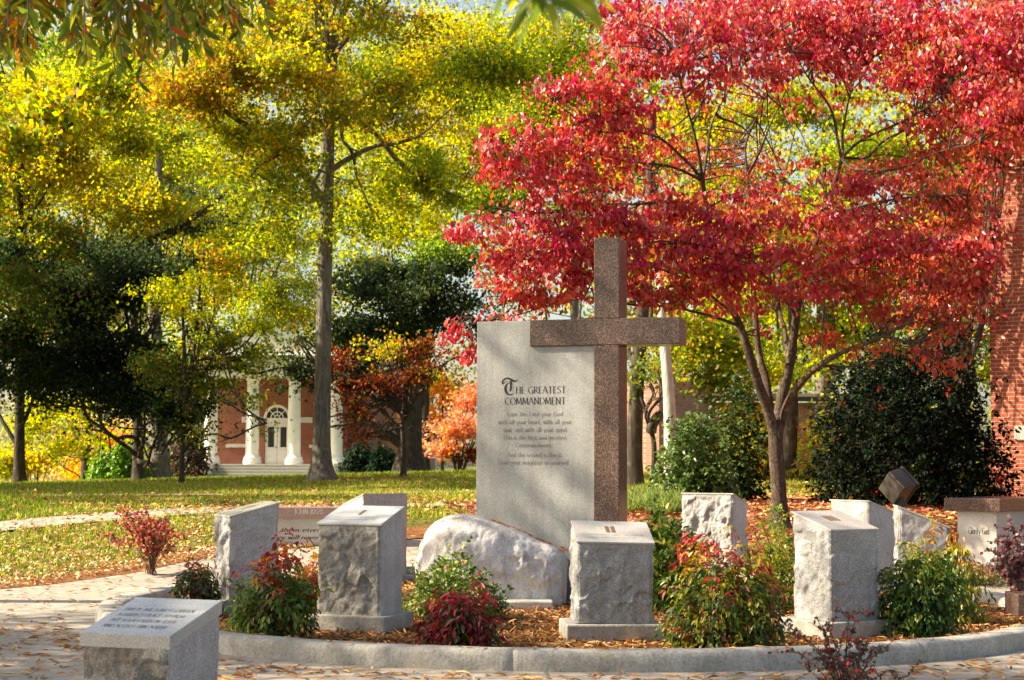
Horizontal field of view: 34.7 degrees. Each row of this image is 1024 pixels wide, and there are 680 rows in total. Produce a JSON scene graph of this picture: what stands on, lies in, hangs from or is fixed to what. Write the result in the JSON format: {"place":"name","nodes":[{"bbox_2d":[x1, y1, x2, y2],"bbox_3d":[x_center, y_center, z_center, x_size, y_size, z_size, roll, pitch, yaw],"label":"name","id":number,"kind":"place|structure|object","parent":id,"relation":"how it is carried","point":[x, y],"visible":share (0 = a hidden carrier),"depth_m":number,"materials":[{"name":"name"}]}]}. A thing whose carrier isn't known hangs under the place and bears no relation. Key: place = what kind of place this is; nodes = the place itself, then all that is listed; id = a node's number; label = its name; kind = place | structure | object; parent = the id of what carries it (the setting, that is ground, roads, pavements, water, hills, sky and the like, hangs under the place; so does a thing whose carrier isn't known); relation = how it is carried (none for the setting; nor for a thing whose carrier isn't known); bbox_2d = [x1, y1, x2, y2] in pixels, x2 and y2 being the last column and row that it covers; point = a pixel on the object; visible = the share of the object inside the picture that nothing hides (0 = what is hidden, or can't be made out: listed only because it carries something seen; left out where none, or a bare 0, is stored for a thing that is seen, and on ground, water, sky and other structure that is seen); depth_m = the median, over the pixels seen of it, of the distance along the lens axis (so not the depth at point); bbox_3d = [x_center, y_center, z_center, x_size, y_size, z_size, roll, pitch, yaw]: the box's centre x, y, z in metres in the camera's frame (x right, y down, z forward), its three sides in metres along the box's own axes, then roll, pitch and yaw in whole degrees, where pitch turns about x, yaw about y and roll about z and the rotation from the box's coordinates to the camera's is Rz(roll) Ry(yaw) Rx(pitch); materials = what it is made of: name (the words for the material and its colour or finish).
{"place":"outdoors","nodes":[
{"label":"outdoors","id":0,"kind":"place"},
{"bbox_2d":[0,503,471,530],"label":"path","id":1,"kind":"structure","parent":0,"point":[36,521],"depth_m":23.42,"materials":[{"name":"concrete"}]},
{"bbox_2d":[11,491,471,495],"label":"path","id":2,"kind":"structure","parent":0,"point":[243,493],"depth_m":31.36,"materials":[{"name":"concrete"}]},
{"bbox_2d":[0,467,983,581],"bbox_3d":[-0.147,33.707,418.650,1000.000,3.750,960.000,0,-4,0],"label":"ground","id":3,"kind":"structure","parent":0,"point":[420,521],"depth_m":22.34,"materials":[{"name":"plant"}]},
{"bbox_2d":[0,433,72,481],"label":"maple tree","id":4,"kind":"object","parent":3,"relation":"on","point":[6,463],"visible":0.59,"depth_m":104.09,"materials":[{"name":"yellow plant"}]},
{"bbox_2d":[0,53,117,223],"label":"hardwood tree","id":5,"kind":"object","parent":3,"relation":"on","point":[22,143],"visible":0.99,"depth_m":44.05,"materials":[{"name":"yellow plant"}]},
{"bbox_2d":[0,400,129,479],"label":"maple tree","id":6,"kind":"object","parent":3,"relation":"on","point":[65,446],"visible":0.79,"depth_m":69.49,"materials":[{"name":"yellow plant"}]},
{"bbox_2d":[51,417,132,479],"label":"maple tree","id":7,"kind":"object","parent":3,"relation":"on","point":[69,474],"visible":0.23,"depth_m":94.29,"materials":[{"name":"yellow plant"}]},
{"bbox_2d":[0,48,230,482],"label":"oak tree","id":8,"kind":"object","parent":3,"relation":"on","point":[150,206],"visible":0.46,"depth_m":53.97,"materials":[{"name":"yellow plant"}]},
{"bbox_2d":[78,439,156,480],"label":"round bush","id":9,"kind":"object","parent":3,"relation":"on","point":[119,465],"visible":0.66,"depth_m":61.19,"materials":[{"name":"green plant"}]},
{"bbox_2d":[0,166,256,479],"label":"evergreen tree","id":10,"kind":"object","parent":3,"relation":"on","point":[83,354],"visible":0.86,"depth_m":49.79,"materials":[{"name":"green plant"}]},
{"bbox_2d":[0,9,269,479],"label":"hardwood tree","id":11,"kind":"object","parent":3,"relation":"on","point":[47,46],"visible":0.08,"depth_m":80.03,"materials":[{"name":"yellow plant"}]},
{"bbox_2d":[5,103,278,478],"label":"oak tree","id":12,"kind":"object","parent":3,"relation":"on","point":[184,161],"visible":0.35,"depth_m":64.45,"materials":[{"name":"yellow plant"}]},
{"bbox_2d":[0,499,345,588],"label":"fallen leaves","id":13,"kind":"object","parent":3,"relation":"on","point":[93,562],"visible":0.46,"depth_m":20.80,"materials":[{"name":"orange plant"}]},
{"bbox_2d":[168,424,218,477],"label":"azalea bush","id":14,"kind":"object","parent":3,"relation":"on","point":[194,467],"visible":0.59,"depth_m":65.37,"materials":[{"name":"green plant"}]},
{"bbox_2d":[107,260,301,482],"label":"maple tree","id":15,"kind":"object","parent":3,"relation":"on","point":[190,376],"visible":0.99,"depth_m":43.87,"materials":[{"name":"green plant"}]},
{"bbox_2d":[101,0,418,336],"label":"hardwood tree","id":16,"kind":"object","parent":3,"relation":"on","point":[267,290],"visible":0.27,"depth_m":114.43,"materials":[{"name":"yellow plant"}]},
{"bbox_2d":[203,326,386,476],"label":"columned hall","id":17,"kind":"structure","parent":3,"relation":"on","point":[286,449],"depth_m":97.18,"materials":[{"name":"brick"}]},
{"bbox_2d":[265,421,287,463],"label":"door","id":18,"kind":"structure","parent":17,"relation":"in","point":[276,447],"depth_m":97.42,"materials":[{"name":"white paint"}]},
{"bbox_2d":[335,440,374,474],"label":"round bush","id":19,"kind":"object","parent":3,"relation":"on","point":[356,460],"visible":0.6,"depth_m":87.26,"materials":[{"name":"green plant"}]},
{"bbox_2d":[287,478,443,481],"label":"tree ring","id":20,"kind":"object","parent":3,"relation":"on","point":[388,479],"visible":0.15,"depth_m":47.26,"materials":[{"name":"brown soil"}]},
{"bbox_2d":[105,0,558,480],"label":"oak tree","id":21,"kind":"object","parent":20,"relation":"on","point":[199,85],"visible":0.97,"depth_m":45.08,"materials":[{"name":"yellow plant"}]},
{"bbox_2d":[230,215,515,472],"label":"holly tree","id":22,"kind":"object","parent":3,"relation":"on","point":[403,291],"visible":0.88,"depth_m":65.44,"materials":[{"name":"green plant"}]},
{"bbox_2d":[365,442,395,473],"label":"round bush","id":23,"kind":"object","parent":3,"relation":"on","point":[381,459],"visible":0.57,"depth_m":85.32,"materials":[{"name":"green plant"}]},
{"bbox_2d":[310,322,476,476],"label":"dogwood tree","id":24,"kind":"object","parent":3,"relation":"on","point":[387,382],"visible":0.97,"depth_m":49.44,"materials":[{"name":"red plant"}]},
{"bbox_2d":[387,384,435,470],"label":"brick house","id":25,"kind":"structure","parent":3,"relation":"on","point":[432,460],"depth_m":117.94,"materials":[{"name":"brick"}]},
{"bbox_2d":[243,0,587,469],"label":"hardwood tree","id":26,"kind":"object","parent":3,"relation":"on","point":[456,30],"visible":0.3,"depth_m":78.68,"materials":[{"name":"yellow plant"}]},
{"bbox_2d":[383,366,474,470],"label":"maple tree","id":27,"kind":"object","parent":3,"relation":"on","point":[435,391],"visible":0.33,"depth_m":83.63,"materials":[{"name":"orange plant"}]},
{"bbox_2d":[422,374,476,470],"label":"dogwood tree","id":28,"kind":"object","parent":3,"relation":"on","point":[462,426],"visible":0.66,"depth_m":71.75,"materials":[{"name":"orange plant"}]},
{"bbox_2d":[0,471,981,560],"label":"fallen leaves","id":29,"kind":"object","parent":3,"relation":"on","point":[188,507],"visible":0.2,"depth_m":27.34,"materials":[{"name":"orange plant"}]},
{"bbox_2d":[0,0,990,481],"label":"distant wood","id":30,"kind":"object","parent":3,"relation":"on","point":[342,256],"visible":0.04,"depth_m":139.94,"materials":[{"name":"yellow plant"}]},
{"bbox_2d":[0,525,990,588],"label":"mulch margin","id":31,"kind":"object","parent":3,"relation":"on","point":[112,572],"visible":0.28,"depth_m":19.91,"materials":[{"name":"plant"}]},
{"bbox_2d":[232,506,339,545],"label":"marker","id":32,"kind":"object","parent":31,"relation":"on","point":[302,521],"visible":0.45,"depth_m":21.43,"materials":[{"name":"pink stone"}]},
{"bbox_2d":[768,607,922,679],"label":"loropetalum","id":33,"kind":"object","parent":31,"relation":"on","point":[831,667],"visible":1,"depth_m":8.49,"materials":[{"name":"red plant"}]},
{"bbox_2d":[423,0,684,319],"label":"hardwood tree","id":34,"kind":"object","parent":3,"relation":"on","point":[564,54],"visible":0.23,"depth_m":75.33,"materials":[{"name":"yellow plant"}]},
{"bbox_2d":[95,565,1023,672],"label":"kerb","id":35,"kind":"structure","parent":3,"relation":"on","point":[759,658],"depth_m":11.25,"materials":[{"name":"concrete"}]},
{"bbox_2d":[95,590,1020,650],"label":"fallen leaves","id":36,"kind":"object","parent":35,"relation":"on","point":[351,640],"visible":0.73,"depth_m":11.69,"materials":[{"name":"orange plant"}]},
{"bbox_2d":[528,93,769,485],"bbox_3d":[3.237,-1.115,40.131,6.536,9.849,5.555,0,-4,0],"label":"oak tree","id":37,"kind":"object","parent":3,"relation":"on","point":[635,473],"visible":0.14,"depth_m":38.30,"materials":[{"name":"brown plant"}]},
{"bbox_2d":[627,312,744,484],"bbox_3d":[3.373,1.478,36.767,3.734,4.201,3.666,0,-4,0],"label":"crape myrtle","id":38,"kind":"object","parent":3,"relation":"on","point":[652,423],"visible":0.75,"depth_m":36.86,"materials":[{"name":"yellow plant"}]},
{"bbox_2d":[562,182,904,482],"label":"sycamore tree","id":39,"kind":"object","parent":3,"relation":"on","point":[726,361],"visible":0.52,"depth_m":40.47,"materials":[{"name":"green plant"}]},
{"bbox_2d":[565,63,904,401],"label":"hardwood tree","id":40,"kind":"object","parent":3,"relation":"on","point":[748,107],"visible":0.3,"depth_m":66.15,"materials":[{"name":"yellow plant"}]},
{"bbox_2d":[711,388,785,480],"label":"yellow bush","id":41,"kind":"object","parent":3,"relation":"on","point":[764,428],"visible":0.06,"depth_m":41.56,"materials":[{"name":"green plant"}]},
{"bbox_2d":[627,379,929,471],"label":"brick house","id":42,"kind":"structure","parent":3,"relation":"on","point":[688,401],"depth_m":50.91,"materials":[{"name":"brick"}]},
{"bbox_2d":[815,404,825,418],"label":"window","id":43,"kind":"structure","parent":42,"relation":"in","point":[818,405],"depth_m":51.91,"materials":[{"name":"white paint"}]},
{"bbox_2d":[702,190,911,479],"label":"oak tree","id":44,"kind":"object","parent":3,"relation":"on","point":[790,449],"visible":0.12,"depth_m":44.78,"materials":[{"name":"brown plant"}]},
{"bbox_2d":[631,95,984,402],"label":"hardwood tree","id":45,"kind":"object","parent":3,"relation":"on","point":[830,150],"visible":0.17,"depth_m":60.03,"materials":[{"name":"yellow plant"}]},
{"bbox_2d":[786,389,856,479],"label":"yellow bush","id":46,"kind":"object","parent":3,"relation":"on","point":[807,443],"visible":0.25,"depth_m":43.61,"materials":[{"name":"green plant"}]},
{"bbox_2d":[827,6,990,455],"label":"hardwood tree","id":47,"kind":"object","parent":3,"relation":"on","point":[984,370],"visible":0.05,"depth_m":58.31,"materials":[{"name":"green plant"}]},
{"bbox_2d":[866,67,1023,418],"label":"dogwood tree","id":48,"kind":"object","parent":3,"relation":"on","point":[979,333],"visible":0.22,"depth_m":29.99,"materials":[{"name":"red plant"}]},
{"bbox_2d":[983,0,1023,496],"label":"brick building","id":49,"kind":"structure","parent":3,"relation":"on","point":[1006,356],"depth_m":29.92,"materials":[{"name":"brick"}]},
{"bbox_2d":[0,0,990,468],"label":"sky","id":50,"kind":"structure","parent":0,"point":[553,316],"materials":[{"name":"white"}]},
{"bbox_2d":[0,539,1023,679],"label":"walkway","id":51,"kind":"structure","parent":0,"point":[80,619],"depth_m":11.64,"materials":[{"name":"beige stone"}]},
{"bbox_2d":[94,501,202,573],"bbox_3d":[-4.326,2.334,19.368,1.311,0.860,0.889,0,-4,0],"label":"loropetalum","id":52,"kind":"object","parent":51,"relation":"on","point":[143,533],"visible":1,"depth_m":19.33,"materials":[{"name":"red plant"}]},
{"bbox_2d":[80,597,221,679],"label":"granite marker","id":53,"kind":"object","parent":51,"relation":"on","point":[140,638],"visible":1,"depth_m":8.37,"materials":[{"name":"grey stone"}]},
{"bbox_2d":[980,514,1023,590],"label":"loropetalum","id":54,"kind":"object","parent":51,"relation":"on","point":[1008,561],"visible":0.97,"depth_m":17.03,"materials":[{"name":"red plant"}]},
{"bbox_2d":[463,496,975,571],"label":"mulch ground","id":55,"kind":"structure","parent":0,"point":[757,516],"depth_m":23.18,"materials":[{"name":"brown wood"}]},
{"bbox_2d":[627,480,681,514],"bbox_3d":[2.344,2.558,26.981,1.389,0.509,6.752,0,-4,5],"label":"lilyturf","id":56,"kind":"object","parent":55,"relation":"on","point":[637,498],"visible":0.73,"depth_m":24.55,"materials":[{"name":"green plant"}]},
{"bbox_2d":[645,397,740,497],"bbox_3d":[2.993,1.843,26.940,1.546,1.833,1.527,0,-4,0],"label":"camellia bush","id":57,"kind":"object","parent":55,"relation":"on","point":[692,473],"visible":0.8,"depth_m":26.71,"materials":[{"name":"green plant"}]},
{"bbox_2d":[407,496,992,568],"bbox_3d":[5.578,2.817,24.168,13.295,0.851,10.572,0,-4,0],"label":"fallen leaves","id":58,"kind":"object","parent":55,"relation":"on","point":[915,505],"visible":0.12,"depth_m":24.44,"materials":[{"name":"orange plant"}]},
{"bbox_2d":[681,493,747,567],"bbox_3d":[2.417,2.315,19.542,0.810,0.986,0.600,-2,-5,30],"label":"granite marker","id":59,"kind":"object","parent":55,"relation":"on","point":[706,513],"visible":0.67,"depth_m":19.35,"materials":[{"name":"stone"}]},
{"bbox_2d":[433,0,1023,529],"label":"dogwood tree","id":60,"kind":"object","parent":55,"relation":"on","point":[725,266],"visible":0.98,"depth_m":21.50,"materials":[{"name":"red plant"}]},
{"bbox_2d":[705,369,785,499],"bbox_3d":[4.019,1.693,28.539,1.489,2.389,1.452,0,-4,0],"label":"camellia bush","id":61,"kind":"object","parent":55,"relation":"on","point":[746,474],"visible":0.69,"depth_m":28.30,"materials":[{"name":"green plant"}]},
{"bbox_2d":[878,466,918,507],"bbox_3d":[5.160,2.221,21.923,0.368,1.073,0.500,3,-5,-31],"label":"floodlight","id":62,"kind":"object","parent":55,"relation":"on","point":[898,487],"visible":0.78,"depth_m":21.84,"materials":[{"name":"brown metal"}]},
{"bbox_2d":[793,300,1023,507],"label":"holly bush","id":63,"kind":"object","parent":55,"relation":"on","point":[925,440],"visible":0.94,"depth_m":25.76,"materials":[{"name":"green plant"}]},
{"bbox_2d":[944,496,1023,567],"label":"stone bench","id":64,"kind":"object","parent":55,"relation":"on","point":[978,518],"visible":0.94,"depth_m":20.32,"materials":[{"name":"grey stone"}]},
{"label":"plaza","id":65,"kind":"structure","parent":0,"visible":0},
{"bbox_2d":[0,0,615,93],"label":"willow oak","id":66,"kind":"object","parent":65,"relation":"on","point":[187,16],"visible":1,"depth_m":7.03,"materials":[{"name":"green plant"}]},
{"bbox_2d":[0,543,1023,679],"bbox_3d":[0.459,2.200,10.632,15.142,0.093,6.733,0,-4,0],"label":"fallen leaves","id":67,"kind":"object","parent":65,"relation":"on","point":[230,677],"visible":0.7,"depth_m":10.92,"materials":[{"name":"brown plant"}]},
{"bbox_2d":[200,577,1023,648],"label":"mulch bed","id":68,"kind":"object","parent":65,"relation":"on","point":[507,645],"visible":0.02,"depth_m":13.11,"materials":[{"name":"brown plant"}]},
{"bbox_2d":[167,547,232,612],"bbox_3d":[-2.791,2.147,14.459,0.632,0.646,0.622,4,-6,-43],"label":"nandina","id":69,"kind":"object","parent":68,"relation":"on","point":[202,583],"visible":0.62,"depth_m":14.40,"materials":[{"name":"green plant"}]},
{"bbox_2d":[212,501,281,614],"bbox_3d":[-2.448,2.011,15.090,0.610,1.046,0.710,2,-5,-24],"label":"granite marker","id":70,"kind":"object","parent":68,"relation":"on","point":[243,534],"visible":0.7,"depth_m":14.85,"materials":[{"name":"stone"}]},
{"bbox_2d":[219,527,333,637],"bbox_3d":[-1.837,1.900,12.580,0.851,0.920,0.753,2,-5,-24],"label":"nandina","id":71,"kind":"object","parent":68,"relation":"on","point":[270,613],"visible":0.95,"depth_m":12.46,"materials":[{"name":"green plant"}]},
{"bbox_2d":[287,544,318,606],"bbox_3d":[-1.885,2.240,15.445,0.496,0.621,0.518,-1,-5,18],"label":"nandina","id":72,"kind":"object","parent":68,"relation":"on","point":[312,577],"visible":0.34,"depth_m":15.43,"materials":[{"name":"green plant"}]},
{"bbox_2d":[305,505,413,634],"bbox_3d":[-1.249,1.896,13.504,0.720,1.046,0.600,-1,-5,20],"label":"granite marker","id":73,"kind":"object","parent":68,"relation":"on","point":[360,561],"visible":0.98,"depth_m":13.31,"materials":[{"name":"stone"}]},
{"bbox_2d":[342,493,415,581],"bbox_3d":[-1.575,2.276,18.842,0.750,1.031,0.600,4,-5,-37],"label":"granite marker","id":74,"kind":"object","parent":68,"relation":"on","point":[383,499],"visible":0.18,"depth_m":18.75,"materials":[{"name":"stone"}]},
{"bbox_2d":[409,571,507,646],"bbox_3d":[-0.394,2.027,12.186,0.739,0.613,0.700,0,-4,0],"label":"nandina","id":75,"kind":"object","parent":68,"relation":"on","point":[460,623],"visible":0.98,"depth_m":12.07,"materials":[{"name":"red plant"}]},
{"bbox_2d":[402,535,521,619],"bbox_3d":[-0.512,2.064,14.231,1.048,0.737,1.125,3,-5,-31],"label":"indian hawthorn","id":76,"kind":"object","parent":68,"relation":"on","point":[427,586],"visible":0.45,"depth_m":14.09,"materials":[{"name":"green plant"}]},
{"bbox_2d":[415,514,568,608],"bbox_3d":[-0.196,2.153,15.854,1.494,0.937,1.062,0,-4,0],"label":"boulder","id":77,"kind":"object","parent":68,"relation":"on","point":[526,565],"visible":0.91,"depth_m":15.50,"materials":[{"name":"stone"}]},
{"bbox_2d":[487,519,566,551],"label":"fallen leaves","id":78,"kind":"object","parent":77,"relation":"on","point":[537,538],"visible":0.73,"depth_m":15.90,"materials":[{"name":"brown plant"}]},
{"bbox_2d":[491,599,552,611],"bbox_3d":[-0.045,2.490,15.381,0.851,0.115,0.450,0,-4,0],"label":"footing","id":79,"kind":"object","parent":68,"relation":"on","point":[528,603],"visible":0.34,"depth_m":15.16,"materials":[{"name":"concrete"}]},
{"bbox_2d":[476,237,685,601],"bbox_3d":[0.680,0.809,16.319,2.075,3.614,0.360,-1,-5,17],"label":"cross monument","id":80,"kind":"object","parent":68,"relation":"on","point":[551,458],"visible":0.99,"depth_m":16.22,"materials":[{"name":"grey stone"}]},
{"bbox_2d":[169,578,1023,648],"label":"fallen leaves","id":81,"kind":"object","parent":68,"relation":"on","point":[621,641],"visible":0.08,"depth_m":12.99,"materials":[{"name":"orange plant"}]},
{"bbox_2d":[559,520,663,643],"bbox_3d":[0.772,1.905,12.889,0.750,0.953,0.600,1,-4,-4],"label":"granite marker","id":82,"kind":"object","parent":68,"relation":"on","point":[611,572],"visible":1,"depth_m":12.67,"materials":[{"name":"stone"}]},
{"bbox_2d":[638,484,712,612],"bbox_3d":[1.513,1.933,15.102,0.855,1.213,0.815,0,-4,0],"label":"indian hawthorn","id":83,"kind":"object","parent":68,"relation":"on","point":[663,535],"visible":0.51,"depth_m":14.97,"materials":[{"name":"green plant"}]},
{"bbox_2d":[653,520,793,647],"bbox_3d":[1.554,1.826,12.095,1.061,1.006,1.196,0,-4,0],"label":"nandina","id":84,"kind":"object","parent":68,"relation":"on","point":[737,619],"visible":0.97,"depth_m":11.88,"materials":[{"name":"green plant"}]},
{"bbox_2d":[734,501,794,609],"bbox_3d":[2.457,2.004,15.259,0.718,1.043,0.760,3,-5,-34],"label":"spirea bush","id":85,"kind":"object","parent":68,"relation":"on","point":[782,577],"visible":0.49,"depth_m":15.21,"materials":[{"name":"green plant"}]},
{"bbox_2d":[780,510,891,640],"bbox_3d":[2.598,1.895,13.171,0.650,1.031,0.610,3,-5,-31],"label":"granite marker","id":86,"kind":"object","parent":68,"relation":"on","point":[836,561],"visible":0.98,"depth_m":13.00,"materials":[{"name":"stone"}]},
{"bbox_2d":[829,499,894,592],"bbox_3d":[3.855,2.249,17.774,0.670,1.031,0.750,3,-5,-32],"label":"granite marker","id":87,"kind":"object","parent":68,"relation":"on","point":[874,515],"visible":0.25,"depth_m":17.52,"materials":[{"name":"stone"}]},
{"bbox_2d":[888,504,949,609],"bbox_3d":[3.849,2.069,15.405,0.610,1.031,0.650,0,-4,8],"label":"granite marker","id":88,"kind":"object","parent":68,"relation":"on","point":[910,526],"visible":0.35,"depth_m":15.19,"materials":[{"name":"stone"}]},
{"bbox_2d":[866,512,975,637],"bbox_3d":[3.224,1.893,13.096,0.798,1.036,0.833,3,-5,-36],"label":"nandina","id":89,"kind":"object","parent":68,"relation":"on","point":[923,615],"visible":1,"depth_m":12.98,"materials":[{"name":"green plant"}]},
{"bbox_2d":[919,529,995,626],"bbox_3d":[3.821,2.069,14.164,0.668,0.869,0.651,-2,-5,24],"label":"nandina","id":90,"kind":"object","parent":68,"relation":"on","point":[964,567],"visible":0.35,"depth_m":14.10,"materials":[{"name":"green plant"}]},
{"bbox_2d":[972,565,1007,585],"bbox_3d":[5.415,2.708,18.839,0.674,0.265,0.656,2,-5,-20],"label":"groundcover tuft","id":91,"kind":"object","parent":68,"relation":"on","point":[989,577],"visible":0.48,"depth_m":18.71,"materials":[{"name":"green plant"}]},
{"bbox_2d":[1005,591,1023,618],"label":"granite block","id":92,"kind":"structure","parent":68,"relation":"on","point":[1014,603],"depth_m":14.87,"materials":[{"name":"stone"}]}
]}

